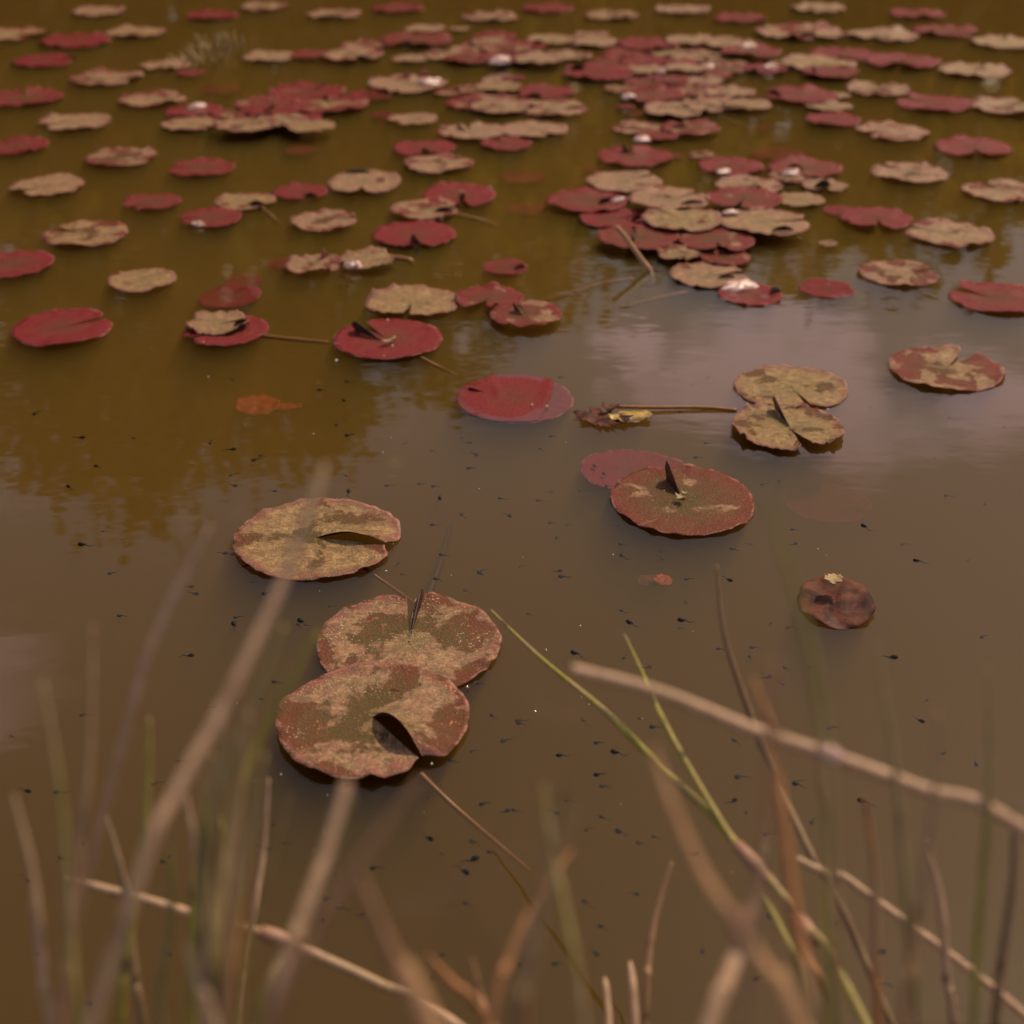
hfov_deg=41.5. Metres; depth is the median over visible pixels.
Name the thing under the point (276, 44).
grass tuft
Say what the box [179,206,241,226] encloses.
lily pad
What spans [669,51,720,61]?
lily pad
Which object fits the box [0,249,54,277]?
lily pad
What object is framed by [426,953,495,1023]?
reed stem
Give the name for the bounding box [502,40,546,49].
lily pad
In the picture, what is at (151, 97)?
lily pad
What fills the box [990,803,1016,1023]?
reed stem
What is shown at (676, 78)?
lily pad
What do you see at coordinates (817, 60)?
lily pad
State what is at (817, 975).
reed stem
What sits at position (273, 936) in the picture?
reed stem
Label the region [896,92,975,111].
lily pad
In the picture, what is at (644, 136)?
lily pad
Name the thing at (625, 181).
lily pad
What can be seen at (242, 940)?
reed stem
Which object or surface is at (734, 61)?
lily pad
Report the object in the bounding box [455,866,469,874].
tadpole
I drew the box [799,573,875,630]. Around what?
rotten pad
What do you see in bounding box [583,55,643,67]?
lily pad
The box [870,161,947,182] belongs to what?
lily pad
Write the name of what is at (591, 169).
lily pad
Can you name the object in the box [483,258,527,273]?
lily pad
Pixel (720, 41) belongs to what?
lily pad
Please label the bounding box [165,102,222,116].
lily pad
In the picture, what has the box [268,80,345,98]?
lily pad
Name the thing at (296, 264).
lily pad
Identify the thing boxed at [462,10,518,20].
lily pad
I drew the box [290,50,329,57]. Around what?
lily pad
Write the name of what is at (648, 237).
lily pad
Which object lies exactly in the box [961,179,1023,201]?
lily pad
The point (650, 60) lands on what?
lily pad
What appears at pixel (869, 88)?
lily pad
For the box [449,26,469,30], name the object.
lily pad
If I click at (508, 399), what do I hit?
lily pad
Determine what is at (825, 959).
reed stem
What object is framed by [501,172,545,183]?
lily pad
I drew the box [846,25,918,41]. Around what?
lily pad
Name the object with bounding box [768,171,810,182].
lily pad
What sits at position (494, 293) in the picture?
lily pad
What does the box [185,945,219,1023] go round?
reed stem
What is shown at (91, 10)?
lily pad
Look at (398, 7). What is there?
lily pad
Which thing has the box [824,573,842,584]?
leaf scrap
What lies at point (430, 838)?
tadpole
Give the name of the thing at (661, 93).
lily pad
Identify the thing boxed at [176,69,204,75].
lily pad
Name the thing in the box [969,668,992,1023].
reed stem
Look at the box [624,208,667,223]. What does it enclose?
lily pad
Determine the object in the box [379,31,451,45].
lily pad
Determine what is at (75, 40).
lily pad
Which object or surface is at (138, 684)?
reed stem
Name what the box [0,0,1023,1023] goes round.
water
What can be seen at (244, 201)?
lily pad
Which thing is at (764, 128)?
lily pad
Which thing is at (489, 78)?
lily pad
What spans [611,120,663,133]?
lily pad
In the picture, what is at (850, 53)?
lily pad
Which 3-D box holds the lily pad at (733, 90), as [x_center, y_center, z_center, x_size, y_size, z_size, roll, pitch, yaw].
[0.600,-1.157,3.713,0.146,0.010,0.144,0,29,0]
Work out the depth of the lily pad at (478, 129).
3.34 m
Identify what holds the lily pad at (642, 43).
on the water
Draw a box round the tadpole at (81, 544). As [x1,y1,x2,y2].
[78,542,95,546]
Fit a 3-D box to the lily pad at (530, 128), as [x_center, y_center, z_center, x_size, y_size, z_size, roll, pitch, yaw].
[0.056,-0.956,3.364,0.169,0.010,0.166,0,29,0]
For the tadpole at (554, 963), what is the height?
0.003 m
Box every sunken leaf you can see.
[235,394,280,416]
[276,403,301,410]
[635,575,657,586]
[653,574,672,585]
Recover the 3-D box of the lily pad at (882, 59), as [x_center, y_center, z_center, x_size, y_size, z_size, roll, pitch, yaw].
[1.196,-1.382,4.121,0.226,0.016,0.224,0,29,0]
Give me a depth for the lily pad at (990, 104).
3.59 m
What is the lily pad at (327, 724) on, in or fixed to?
on the water
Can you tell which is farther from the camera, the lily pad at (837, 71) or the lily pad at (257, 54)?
the lily pad at (257, 54)
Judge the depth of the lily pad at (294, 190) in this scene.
2.88 m
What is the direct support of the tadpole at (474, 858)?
in the water
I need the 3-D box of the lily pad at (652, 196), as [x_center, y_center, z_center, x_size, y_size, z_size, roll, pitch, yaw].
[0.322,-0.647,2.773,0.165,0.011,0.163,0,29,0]
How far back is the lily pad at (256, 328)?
2.16 m
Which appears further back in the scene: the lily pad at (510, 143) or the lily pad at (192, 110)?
the lily pad at (192, 110)
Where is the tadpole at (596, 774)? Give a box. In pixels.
[593,772,607,776]
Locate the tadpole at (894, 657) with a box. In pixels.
[881,655,897,659]
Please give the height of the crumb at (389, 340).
0.006 m
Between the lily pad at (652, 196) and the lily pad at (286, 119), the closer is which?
the lily pad at (652, 196)
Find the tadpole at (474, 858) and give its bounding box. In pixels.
[458,855,479,866]
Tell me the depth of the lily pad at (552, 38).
4.47 m
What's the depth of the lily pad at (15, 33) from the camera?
4.57 m
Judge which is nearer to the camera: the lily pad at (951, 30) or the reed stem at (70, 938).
the reed stem at (70, 938)
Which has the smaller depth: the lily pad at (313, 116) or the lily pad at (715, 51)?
the lily pad at (313, 116)
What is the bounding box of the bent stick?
[615,225,654,284]
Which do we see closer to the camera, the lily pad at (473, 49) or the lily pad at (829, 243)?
the lily pad at (829, 243)
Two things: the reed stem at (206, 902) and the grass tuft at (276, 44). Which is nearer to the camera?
the reed stem at (206, 902)
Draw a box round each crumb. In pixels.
[382,338,393,342]
[675,493,685,499]
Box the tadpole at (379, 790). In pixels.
[369,788,382,792]
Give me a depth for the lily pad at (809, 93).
3.70 m
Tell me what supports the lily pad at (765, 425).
on the water
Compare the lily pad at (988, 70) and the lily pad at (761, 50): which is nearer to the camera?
the lily pad at (988, 70)
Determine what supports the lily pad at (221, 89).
on the water
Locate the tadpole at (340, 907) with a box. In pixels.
[337,905,352,910]
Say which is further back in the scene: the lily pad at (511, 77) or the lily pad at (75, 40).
the lily pad at (75, 40)
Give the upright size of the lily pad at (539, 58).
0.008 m
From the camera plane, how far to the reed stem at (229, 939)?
0.55 m
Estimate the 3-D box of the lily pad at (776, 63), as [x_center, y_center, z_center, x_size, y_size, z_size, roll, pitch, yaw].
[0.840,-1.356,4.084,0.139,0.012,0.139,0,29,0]
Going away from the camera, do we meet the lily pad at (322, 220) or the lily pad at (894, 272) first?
the lily pad at (894, 272)
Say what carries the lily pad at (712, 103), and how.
on the water
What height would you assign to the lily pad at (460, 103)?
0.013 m
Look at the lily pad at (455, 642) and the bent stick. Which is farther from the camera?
the bent stick
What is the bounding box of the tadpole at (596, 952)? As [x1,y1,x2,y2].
[588,943,599,955]
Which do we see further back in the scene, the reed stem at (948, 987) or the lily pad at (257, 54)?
the lily pad at (257, 54)
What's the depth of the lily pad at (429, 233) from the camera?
2.62 m
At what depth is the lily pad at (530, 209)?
2.84 m
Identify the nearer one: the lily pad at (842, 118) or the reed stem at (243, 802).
the reed stem at (243, 802)
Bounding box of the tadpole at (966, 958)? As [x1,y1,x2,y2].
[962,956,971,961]
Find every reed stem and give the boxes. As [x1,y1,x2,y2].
[13,796,55,1023]
[41,682,83,1023]
[54,524,211,1023]
[59,626,93,1023]
[71,876,462,1023]
[85,464,328,1023]
[106,817,147,1023]
[116,718,150,1023]
[155,846,175,1023]
[185,796,205,979]
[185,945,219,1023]
[186,625,285,1023]
[186,852,193,1010]
[190,753,214,1023]
[198,718,226,1023]
[201,691,237,1015]
[203,771,219,1021]
[214,632,319,978]
[219,817,225,936]
[220,711,250,1023]
[220,772,250,989]
[232,860,257,1023]
[233,753,265,985]
[234,796,290,1023]
[240,778,269,1023]
[250,796,356,1023]
[264,781,351,1023]
[266,777,421,1023]
[353,870,442,1023]
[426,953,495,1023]
[471,959,486,1023]
[484,849,571,1023]
[490,609,870,1023]
[511,782,567,1023]
[523,875,540,1023]
[543,785,587,1023]
[570,664,1023,836]
[603,976,611,1023]
[623,634,803,1001]
[628,961,638,1023]
[641,862,672,1023]
[650,747,808,1023]
[701,843,771,1023]
[716,565,895,1023]
[740,662,779,1023]
[752,678,816,1023]
[761,490,840,1023]
[788,917,823,998]
[792,876,801,1002]
[795,856,1023,1019]
[805,613,830,1023]
[816,771,843,1023]
[821,821,828,1023]
[862,796,882,1023]
[873,640,921,1023]
[898,711,939,1023]
[923,839,957,1023]
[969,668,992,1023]
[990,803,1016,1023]
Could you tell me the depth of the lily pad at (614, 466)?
1.78 m
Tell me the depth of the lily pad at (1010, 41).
4.42 m
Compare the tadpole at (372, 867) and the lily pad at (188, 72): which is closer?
the tadpole at (372, 867)
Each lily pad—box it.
[0,26,48,39]
[0,86,63,105]
[0,136,48,153]
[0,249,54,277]
[8,173,83,195]
[10,308,112,346]
[11,53,75,66]
[38,31,111,47]
[38,112,110,129]
[42,220,127,245]
[69,66,143,84]
[71,5,126,15]
[83,146,157,165]
[104,24,164,36]
[107,268,176,292]
[117,90,186,106]
[123,193,181,209]
[139,58,189,69]
[160,115,218,129]
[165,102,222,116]
[168,157,234,175]
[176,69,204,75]
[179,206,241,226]
[183,315,328,345]
[186,9,238,18]
[186,309,249,335]
[197,284,260,307]
[199,85,241,93]
[211,109,254,118]
[213,115,277,131]
[214,192,282,226]
[224,275,262,287]
[233,497,414,604]
[234,93,301,110]
[240,1,288,10]
[242,49,293,60]
[246,104,298,114]
[252,113,307,125]
[267,258,288,268]
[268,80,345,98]
[272,182,327,199]
[276,661,530,872]
[283,249,340,273]
[284,146,316,154]
[285,119,334,131]
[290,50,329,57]
[290,94,368,112]
[290,208,356,231]
[301,113,321,120]
[306,8,360,17]
[316,589,501,690]
[320,46,383,59]
[327,168,400,192]
[333,318,456,376]
[339,246,414,268]
[341,39,385,46]
[348,90,391,99]
[365,283,459,315]
[368,72,447,92]
[371,112,395,118]
[372,2,423,11]
[372,220,456,246]
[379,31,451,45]
[387,113,436,124]
[390,197,456,219]
[392,54,428,61]
[393,139,455,155]
[404,24,445,31]
[404,152,473,172]
[422,181,495,205]
[424,49,477,59]
[433,87,463,95]
[438,121,503,138]
[444,52,491,62]
[445,95,502,109]
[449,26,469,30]
[450,44,485,52]
[454,83,494,93]
[454,282,523,307]
[456,375,573,423]
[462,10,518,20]
[464,39,500,46]
[465,93,516,102]
[469,36,512,45]
[469,96,533,113]
[471,30,516,39]
[475,79,522,91]
[480,51,527,64]
[481,43,530,51]
[481,75,515,81]
[481,136,531,149]
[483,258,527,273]
[490,300,561,326]
[501,75,524,79]
[501,120,567,137]
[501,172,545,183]
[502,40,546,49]
[504,203,547,214]
[510,50,547,53]
[514,53,562,63]
[514,98,542,108]
[517,84,575,98]
[517,98,586,115]
[522,2,573,12]
[527,33,578,43]
[542,49,591,59]
[546,186,629,212]
[561,63,634,79]
[572,36,618,46]
[573,30,608,36]
[579,209,644,227]
[580,166,608,172]
[580,449,683,489]
[583,9,638,19]
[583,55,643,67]
[585,170,662,192]
[597,223,678,249]
[598,144,673,166]
[602,47,653,57]
[604,85,637,92]
[610,461,754,535]
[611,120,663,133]
[616,37,678,49]
[616,104,634,108]
[619,55,667,65]
[621,85,684,101]
[623,109,656,117]
[624,75,673,87]
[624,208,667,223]
[625,64,665,73]
[629,185,709,209]
[633,130,678,142]
[641,203,722,231]
[644,47,691,56]
[644,101,710,117]
[645,57,697,66]
[647,73,689,83]
[655,5,709,12]
[657,244,700,259]
[660,118,719,134]
[664,33,710,44]
[664,62,707,71]
[664,95,710,101]
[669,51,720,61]
[670,261,747,288]
[672,81,730,97]
[672,95,719,101]
[678,227,754,250]
[679,96,743,112]
[684,75,723,84]
[687,150,715,158]
[689,47,733,55]
[690,68,732,78]
[695,57,741,64]
[697,96,746,106]
[698,156,764,175]
[700,249,750,265]
[703,36,759,47]
[703,84,755,97]
[704,62,755,72]
[705,184,783,214]
[713,12,765,22]
[715,174,782,192]
[718,279,782,305]
[720,206,809,235]
[721,44,782,56]
[722,98,771,109]
[731,396,844,450]
[733,364,847,407]
[745,63,786,73]
[750,148,805,160]
[755,21,846,39]
[755,126,772,130]
[765,84,837,102]
[766,60,810,68]
[768,155,841,176]
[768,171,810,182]
[779,53,856,69]
[781,192,824,206]
[785,484,871,522]
[789,1,845,12]
[798,278,854,298]
[802,178,848,191]
[803,65,858,77]
[805,99,852,110]
[805,111,861,125]
[810,47,874,60]
[818,239,837,246]
[821,92,850,98]
[823,205,849,214]
[839,206,912,228]
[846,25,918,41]
[847,79,910,95]
[855,120,929,140]
[857,259,937,285]
[866,52,940,66]
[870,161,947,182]
[888,344,1005,391]
[889,8,945,17]
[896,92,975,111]
[905,218,994,247]
[912,24,977,36]
[935,135,1011,154]
[938,61,1011,77]
[947,280,1023,311]
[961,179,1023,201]
[969,34,1023,48]
[970,96,1023,113]
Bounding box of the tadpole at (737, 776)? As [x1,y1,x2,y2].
[734,775,750,778]
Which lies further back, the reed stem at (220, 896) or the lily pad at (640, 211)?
the lily pad at (640, 211)
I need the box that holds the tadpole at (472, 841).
[469,839,481,847]
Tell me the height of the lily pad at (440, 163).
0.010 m
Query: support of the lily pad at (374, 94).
on the water
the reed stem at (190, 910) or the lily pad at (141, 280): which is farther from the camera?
the lily pad at (141, 280)
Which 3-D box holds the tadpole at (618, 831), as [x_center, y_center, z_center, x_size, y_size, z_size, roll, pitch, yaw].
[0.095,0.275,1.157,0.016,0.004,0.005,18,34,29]
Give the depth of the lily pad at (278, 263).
2.50 m
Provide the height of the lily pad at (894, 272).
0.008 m
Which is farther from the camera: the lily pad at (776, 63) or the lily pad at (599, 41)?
the lily pad at (599, 41)
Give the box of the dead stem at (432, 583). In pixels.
[424,522,452,593]
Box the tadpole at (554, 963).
[551,961,566,965]
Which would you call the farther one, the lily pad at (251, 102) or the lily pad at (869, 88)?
the lily pad at (869, 88)
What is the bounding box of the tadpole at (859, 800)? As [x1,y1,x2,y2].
[857,797,877,807]
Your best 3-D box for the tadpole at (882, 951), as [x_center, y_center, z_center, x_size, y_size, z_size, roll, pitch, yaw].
[0.280,0.340,1.038,0.018,0.004,0.007,-8,30,-14]
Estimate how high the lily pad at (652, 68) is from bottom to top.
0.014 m
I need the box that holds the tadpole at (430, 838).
[422,832,433,841]
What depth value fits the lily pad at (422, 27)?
4.65 m
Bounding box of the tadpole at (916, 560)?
[913,558,928,563]
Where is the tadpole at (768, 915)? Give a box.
[766,912,771,925]
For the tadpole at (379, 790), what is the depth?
1.23 m
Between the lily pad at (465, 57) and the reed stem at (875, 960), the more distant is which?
the lily pad at (465, 57)
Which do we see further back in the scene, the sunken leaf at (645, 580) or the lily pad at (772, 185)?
the lily pad at (772, 185)
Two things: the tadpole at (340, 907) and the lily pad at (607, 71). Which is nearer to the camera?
the tadpole at (340, 907)
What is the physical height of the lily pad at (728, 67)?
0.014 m
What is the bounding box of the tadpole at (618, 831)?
[615,828,628,835]
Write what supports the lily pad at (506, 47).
on the water
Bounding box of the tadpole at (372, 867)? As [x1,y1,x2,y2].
[369,866,386,869]
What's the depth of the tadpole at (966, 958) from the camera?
1.06 m
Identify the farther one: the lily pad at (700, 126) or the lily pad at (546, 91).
the lily pad at (546, 91)
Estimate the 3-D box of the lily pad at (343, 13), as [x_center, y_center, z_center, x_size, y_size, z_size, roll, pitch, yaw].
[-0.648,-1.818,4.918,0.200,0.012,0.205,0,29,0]
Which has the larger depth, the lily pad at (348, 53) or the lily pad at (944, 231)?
the lily pad at (348, 53)
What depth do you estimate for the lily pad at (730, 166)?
3.06 m
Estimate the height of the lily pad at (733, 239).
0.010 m
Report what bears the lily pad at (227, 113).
on the water
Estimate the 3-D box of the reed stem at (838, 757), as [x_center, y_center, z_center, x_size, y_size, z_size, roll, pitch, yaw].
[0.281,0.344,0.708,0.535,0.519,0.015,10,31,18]
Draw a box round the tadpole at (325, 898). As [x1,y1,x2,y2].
[322,896,329,900]
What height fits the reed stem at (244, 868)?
0.532 m
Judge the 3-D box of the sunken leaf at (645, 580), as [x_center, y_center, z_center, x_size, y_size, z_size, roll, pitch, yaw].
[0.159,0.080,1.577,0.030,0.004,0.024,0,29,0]
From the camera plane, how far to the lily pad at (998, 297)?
2.31 m
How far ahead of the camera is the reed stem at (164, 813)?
0.48 m
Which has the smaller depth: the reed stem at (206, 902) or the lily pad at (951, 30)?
the reed stem at (206, 902)
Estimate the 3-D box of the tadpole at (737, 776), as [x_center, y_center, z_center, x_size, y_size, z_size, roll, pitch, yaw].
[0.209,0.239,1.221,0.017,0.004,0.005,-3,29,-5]
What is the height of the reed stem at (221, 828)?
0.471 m
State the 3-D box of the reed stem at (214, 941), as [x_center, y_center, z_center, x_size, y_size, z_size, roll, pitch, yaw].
[-0.121,0.381,0.635,0.003,0.525,0.167,-4,29,-7]
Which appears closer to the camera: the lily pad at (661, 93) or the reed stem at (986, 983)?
the reed stem at (986, 983)
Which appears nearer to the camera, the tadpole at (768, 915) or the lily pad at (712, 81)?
the tadpole at (768, 915)
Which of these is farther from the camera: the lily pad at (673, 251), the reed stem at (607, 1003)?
the lily pad at (673, 251)
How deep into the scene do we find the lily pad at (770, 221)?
2.64 m
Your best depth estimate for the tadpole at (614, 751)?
1.25 m
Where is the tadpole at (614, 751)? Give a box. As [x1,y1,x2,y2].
[610,749,626,755]
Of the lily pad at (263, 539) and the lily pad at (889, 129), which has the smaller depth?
the lily pad at (263, 539)
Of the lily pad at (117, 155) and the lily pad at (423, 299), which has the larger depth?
the lily pad at (117, 155)
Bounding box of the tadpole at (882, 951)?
[868,948,885,957]
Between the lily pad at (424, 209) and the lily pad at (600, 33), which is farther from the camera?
the lily pad at (600, 33)
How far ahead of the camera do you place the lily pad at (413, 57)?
4.17 m
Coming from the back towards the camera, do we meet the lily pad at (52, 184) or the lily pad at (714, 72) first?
the lily pad at (714, 72)
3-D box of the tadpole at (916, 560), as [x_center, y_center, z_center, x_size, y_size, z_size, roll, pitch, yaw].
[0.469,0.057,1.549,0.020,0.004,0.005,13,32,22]
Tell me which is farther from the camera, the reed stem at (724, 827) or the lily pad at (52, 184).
the lily pad at (52, 184)
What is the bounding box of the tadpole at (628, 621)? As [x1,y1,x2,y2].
[626,619,637,626]
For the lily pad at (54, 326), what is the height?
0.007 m
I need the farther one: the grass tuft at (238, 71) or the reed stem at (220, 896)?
the grass tuft at (238, 71)
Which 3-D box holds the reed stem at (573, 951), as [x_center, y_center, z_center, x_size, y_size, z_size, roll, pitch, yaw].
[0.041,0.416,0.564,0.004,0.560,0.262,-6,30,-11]
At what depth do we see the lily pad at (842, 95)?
3.71 m
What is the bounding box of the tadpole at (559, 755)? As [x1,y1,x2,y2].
[556,753,569,756]
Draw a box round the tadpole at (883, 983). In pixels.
[880,980,898,987]
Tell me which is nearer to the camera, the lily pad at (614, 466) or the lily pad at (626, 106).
the lily pad at (614, 466)
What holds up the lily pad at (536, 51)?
on the water
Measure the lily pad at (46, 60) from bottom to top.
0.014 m
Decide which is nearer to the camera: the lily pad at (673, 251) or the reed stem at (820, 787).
the reed stem at (820, 787)
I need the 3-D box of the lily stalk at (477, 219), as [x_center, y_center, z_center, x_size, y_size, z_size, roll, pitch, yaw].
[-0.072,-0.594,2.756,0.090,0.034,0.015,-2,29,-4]
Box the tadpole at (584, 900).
[581,898,593,907]
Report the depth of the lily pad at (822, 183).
2.91 m
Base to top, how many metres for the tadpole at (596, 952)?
0.004 m
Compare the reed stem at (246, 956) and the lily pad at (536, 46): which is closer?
the reed stem at (246, 956)
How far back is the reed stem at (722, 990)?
0.52 m
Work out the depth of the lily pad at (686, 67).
4.00 m
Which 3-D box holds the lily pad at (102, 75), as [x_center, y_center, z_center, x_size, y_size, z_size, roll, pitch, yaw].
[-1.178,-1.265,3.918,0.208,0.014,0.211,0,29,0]
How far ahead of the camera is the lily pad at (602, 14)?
4.89 m
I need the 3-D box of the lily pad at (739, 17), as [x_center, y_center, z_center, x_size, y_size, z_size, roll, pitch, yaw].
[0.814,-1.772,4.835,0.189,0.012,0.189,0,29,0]
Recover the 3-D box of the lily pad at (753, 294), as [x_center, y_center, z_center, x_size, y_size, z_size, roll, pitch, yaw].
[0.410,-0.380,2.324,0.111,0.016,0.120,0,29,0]
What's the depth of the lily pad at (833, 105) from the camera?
3.60 m
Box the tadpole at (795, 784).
[792,782,807,789]
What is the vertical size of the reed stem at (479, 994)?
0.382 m
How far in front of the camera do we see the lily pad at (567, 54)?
4.23 m
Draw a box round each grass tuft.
[167,46,231,78]
[186,30,244,61]
[230,58,274,74]
[251,40,310,51]
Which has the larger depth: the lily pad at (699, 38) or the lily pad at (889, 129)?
the lily pad at (699, 38)
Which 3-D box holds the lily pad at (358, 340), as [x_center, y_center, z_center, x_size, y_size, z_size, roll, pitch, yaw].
[-0.184,-0.268,2.144,0.199,0.055,0.172,0,29,0]
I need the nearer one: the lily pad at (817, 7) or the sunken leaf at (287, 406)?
the sunken leaf at (287, 406)
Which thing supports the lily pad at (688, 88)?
on the water
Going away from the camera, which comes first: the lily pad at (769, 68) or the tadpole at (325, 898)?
the tadpole at (325, 898)
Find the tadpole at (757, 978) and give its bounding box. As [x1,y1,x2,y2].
[755,976,765,980]
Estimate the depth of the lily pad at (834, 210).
2.76 m
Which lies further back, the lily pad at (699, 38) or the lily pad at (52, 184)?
the lily pad at (699, 38)
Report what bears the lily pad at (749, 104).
on the water
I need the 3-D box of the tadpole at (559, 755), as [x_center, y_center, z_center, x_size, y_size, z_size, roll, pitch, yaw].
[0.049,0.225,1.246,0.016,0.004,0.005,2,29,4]
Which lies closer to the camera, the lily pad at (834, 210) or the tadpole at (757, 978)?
the tadpole at (757, 978)
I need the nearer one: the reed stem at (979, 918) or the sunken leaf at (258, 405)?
the reed stem at (979, 918)
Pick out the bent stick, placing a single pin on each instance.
(641, 259)
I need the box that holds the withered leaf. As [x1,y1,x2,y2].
[573,402,736,427]
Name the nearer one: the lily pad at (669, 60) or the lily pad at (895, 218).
the lily pad at (895, 218)
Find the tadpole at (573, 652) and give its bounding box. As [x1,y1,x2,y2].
[570,650,583,657]
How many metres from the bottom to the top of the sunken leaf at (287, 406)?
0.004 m
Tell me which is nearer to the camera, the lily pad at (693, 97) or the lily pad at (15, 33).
the lily pad at (693, 97)
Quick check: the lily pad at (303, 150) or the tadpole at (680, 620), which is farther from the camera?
the lily pad at (303, 150)
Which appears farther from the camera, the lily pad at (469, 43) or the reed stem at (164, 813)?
the lily pad at (469, 43)
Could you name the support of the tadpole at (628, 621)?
in the water
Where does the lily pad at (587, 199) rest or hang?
on the water
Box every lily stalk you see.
[455,213,498,227]
[543,276,633,302]
[618,287,711,310]
[715,115,747,128]
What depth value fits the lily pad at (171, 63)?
4.09 m
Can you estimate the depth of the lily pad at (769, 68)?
4.00 m
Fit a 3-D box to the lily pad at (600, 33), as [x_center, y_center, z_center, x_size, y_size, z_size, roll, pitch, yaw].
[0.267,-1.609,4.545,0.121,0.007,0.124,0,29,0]
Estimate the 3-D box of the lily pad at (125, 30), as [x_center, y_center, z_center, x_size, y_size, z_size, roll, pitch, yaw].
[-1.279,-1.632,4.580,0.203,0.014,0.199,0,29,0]
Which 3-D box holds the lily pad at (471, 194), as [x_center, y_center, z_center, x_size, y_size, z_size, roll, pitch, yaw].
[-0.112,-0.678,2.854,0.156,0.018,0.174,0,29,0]
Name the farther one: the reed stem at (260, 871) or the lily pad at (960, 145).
the lily pad at (960, 145)
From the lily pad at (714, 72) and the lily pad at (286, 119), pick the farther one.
the lily pad at (714, 72)
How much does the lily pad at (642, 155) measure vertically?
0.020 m
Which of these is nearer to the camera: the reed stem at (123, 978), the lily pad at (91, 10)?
the reed stem at (123, 978)
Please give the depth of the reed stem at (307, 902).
0.50 m
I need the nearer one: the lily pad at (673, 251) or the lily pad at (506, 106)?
the lily pad at (673, 251)
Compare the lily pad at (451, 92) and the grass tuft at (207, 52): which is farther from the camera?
the grass tuft at (207, 52)
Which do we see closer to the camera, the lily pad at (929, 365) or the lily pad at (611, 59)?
the lily pad at (929, 365)
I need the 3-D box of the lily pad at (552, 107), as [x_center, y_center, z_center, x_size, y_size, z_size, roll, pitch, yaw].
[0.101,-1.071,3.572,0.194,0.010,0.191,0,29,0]
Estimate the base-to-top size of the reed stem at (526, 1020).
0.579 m
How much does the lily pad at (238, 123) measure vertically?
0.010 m
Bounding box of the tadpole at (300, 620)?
[297,618,312,625]
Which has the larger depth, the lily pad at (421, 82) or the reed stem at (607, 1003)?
the lily pad at (421, 82)
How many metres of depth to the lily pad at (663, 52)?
4.27 m
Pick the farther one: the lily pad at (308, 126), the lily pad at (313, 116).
the lily pad at (313, 116)
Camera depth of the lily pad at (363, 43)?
4.38 m
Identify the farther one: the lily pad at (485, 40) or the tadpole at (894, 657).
the lily pad at (485, 40)
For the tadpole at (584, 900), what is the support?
in the water
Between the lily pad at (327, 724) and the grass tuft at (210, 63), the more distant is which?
the grass tuft at (210, 63)
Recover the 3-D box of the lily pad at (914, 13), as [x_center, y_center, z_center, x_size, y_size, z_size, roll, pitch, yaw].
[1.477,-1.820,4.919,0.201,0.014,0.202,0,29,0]
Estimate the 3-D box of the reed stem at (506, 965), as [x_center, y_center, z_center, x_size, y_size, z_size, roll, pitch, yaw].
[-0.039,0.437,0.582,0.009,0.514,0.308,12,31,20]
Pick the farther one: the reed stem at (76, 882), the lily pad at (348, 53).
the lily pad at (348, 53)
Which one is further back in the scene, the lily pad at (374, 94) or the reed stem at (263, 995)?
the lily pad at (374, 94)
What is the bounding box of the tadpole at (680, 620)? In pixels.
[677,618,695,622]
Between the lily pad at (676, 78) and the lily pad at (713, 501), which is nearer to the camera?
the lily pad at (713, 501)
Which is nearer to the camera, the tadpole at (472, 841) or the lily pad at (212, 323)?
the tadpole at (472, 841)
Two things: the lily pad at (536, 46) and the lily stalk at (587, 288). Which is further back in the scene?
the lily pad at (536, 46)
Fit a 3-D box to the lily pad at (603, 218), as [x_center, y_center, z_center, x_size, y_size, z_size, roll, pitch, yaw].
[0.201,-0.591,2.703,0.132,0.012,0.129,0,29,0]
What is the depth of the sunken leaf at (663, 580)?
1.56 m
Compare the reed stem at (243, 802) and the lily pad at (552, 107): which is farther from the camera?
the lily pad at (552, 107)
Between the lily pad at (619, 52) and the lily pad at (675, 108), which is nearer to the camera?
the lily pad at (675, 108)
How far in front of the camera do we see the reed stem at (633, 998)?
0.86 m
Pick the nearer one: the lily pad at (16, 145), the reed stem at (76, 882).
the reed stem at (76, 882)
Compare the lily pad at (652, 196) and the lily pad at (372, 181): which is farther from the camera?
the lily pad at (372, 181)
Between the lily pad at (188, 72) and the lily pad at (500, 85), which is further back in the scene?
the lily pad at (188, 72)
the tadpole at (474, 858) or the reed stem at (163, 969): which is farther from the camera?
the tadpole at (474, 858)
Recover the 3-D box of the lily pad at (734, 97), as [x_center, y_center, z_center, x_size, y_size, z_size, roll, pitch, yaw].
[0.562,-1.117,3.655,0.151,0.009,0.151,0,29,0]
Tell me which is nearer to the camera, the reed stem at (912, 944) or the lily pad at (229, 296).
the reed stem at (912, 944)
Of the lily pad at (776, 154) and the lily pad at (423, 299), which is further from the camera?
the lily pad at (776, 154)
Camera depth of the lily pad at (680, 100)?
3.66 m
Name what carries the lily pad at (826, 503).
on the water
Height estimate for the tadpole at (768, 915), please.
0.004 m
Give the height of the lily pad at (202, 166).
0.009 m
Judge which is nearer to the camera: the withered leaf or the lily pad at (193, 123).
the withered leaf
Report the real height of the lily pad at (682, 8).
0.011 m
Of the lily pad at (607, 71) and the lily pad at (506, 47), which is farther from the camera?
the lily pad at (506, 47)

